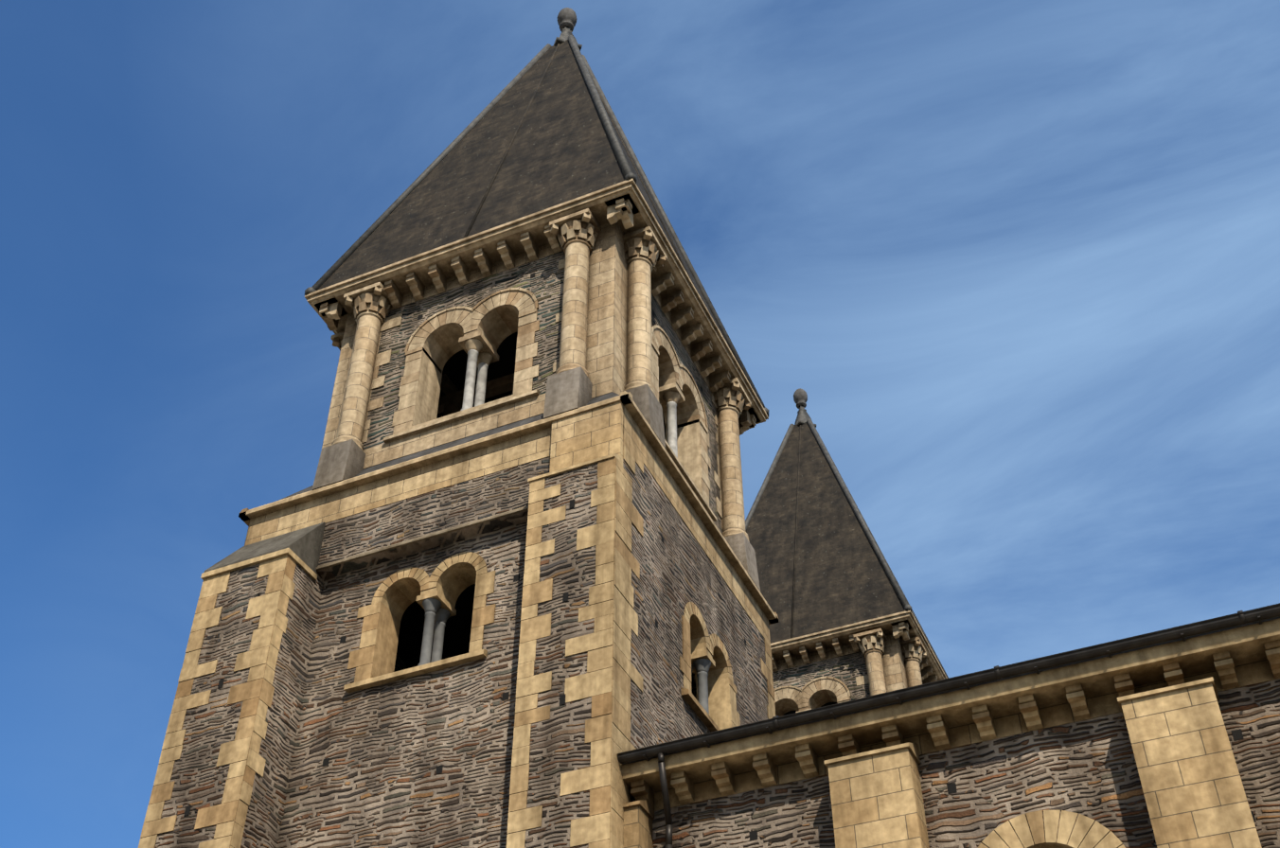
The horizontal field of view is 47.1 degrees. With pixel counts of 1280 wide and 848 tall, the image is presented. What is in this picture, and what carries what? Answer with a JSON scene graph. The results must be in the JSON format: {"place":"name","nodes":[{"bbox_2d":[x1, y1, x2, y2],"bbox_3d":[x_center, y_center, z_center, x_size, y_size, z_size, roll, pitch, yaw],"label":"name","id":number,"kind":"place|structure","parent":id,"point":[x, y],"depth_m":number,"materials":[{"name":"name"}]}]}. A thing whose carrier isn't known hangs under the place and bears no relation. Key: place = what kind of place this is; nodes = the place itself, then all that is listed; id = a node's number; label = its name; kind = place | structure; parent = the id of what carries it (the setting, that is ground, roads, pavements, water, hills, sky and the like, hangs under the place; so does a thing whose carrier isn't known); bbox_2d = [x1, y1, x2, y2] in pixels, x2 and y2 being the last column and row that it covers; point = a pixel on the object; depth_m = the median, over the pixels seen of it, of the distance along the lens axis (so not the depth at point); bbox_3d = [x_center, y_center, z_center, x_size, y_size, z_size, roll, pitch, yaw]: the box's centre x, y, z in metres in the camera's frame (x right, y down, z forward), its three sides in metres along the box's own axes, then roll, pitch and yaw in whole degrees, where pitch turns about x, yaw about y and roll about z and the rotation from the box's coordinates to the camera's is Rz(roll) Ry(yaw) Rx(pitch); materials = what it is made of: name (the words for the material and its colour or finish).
{"place":"outdoors","nodes":[
{"label":"outdoors","id":0,"kind":"place"},
{"bbox_2d":[138,7,778,847],"bbox_3d":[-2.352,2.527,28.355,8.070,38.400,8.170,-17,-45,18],"label":"tower","id":1,"kind":"structure","parent":0,"point":[488,577],"depth_m":25.16,"materials":[{"name":"beige stone"}]},
{"bbox_2d":[0,0,1279,847],"label":"sky","id":2,"kind":"structure","parent":0,"point":[1015,264],"materials":[{"name":"blue"}]},
{"bbox_2d":[745,388,948,716],"bbox_3d":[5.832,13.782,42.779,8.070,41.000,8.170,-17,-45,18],"label":"tower","id":3,"kind":"structure","parent":0,"point":[847,627],"depth_m":46.10,"materials":[{"name":"black stone"}]},
{"bbox_2d":[617,603,1279,847],"bbox_3d":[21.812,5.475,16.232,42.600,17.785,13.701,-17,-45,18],"label":"church nave","id":4,"kind":"structure","parent":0,"point":[1167,738],"depth_m":18.42,"materials":[{"name":"beige stone"}]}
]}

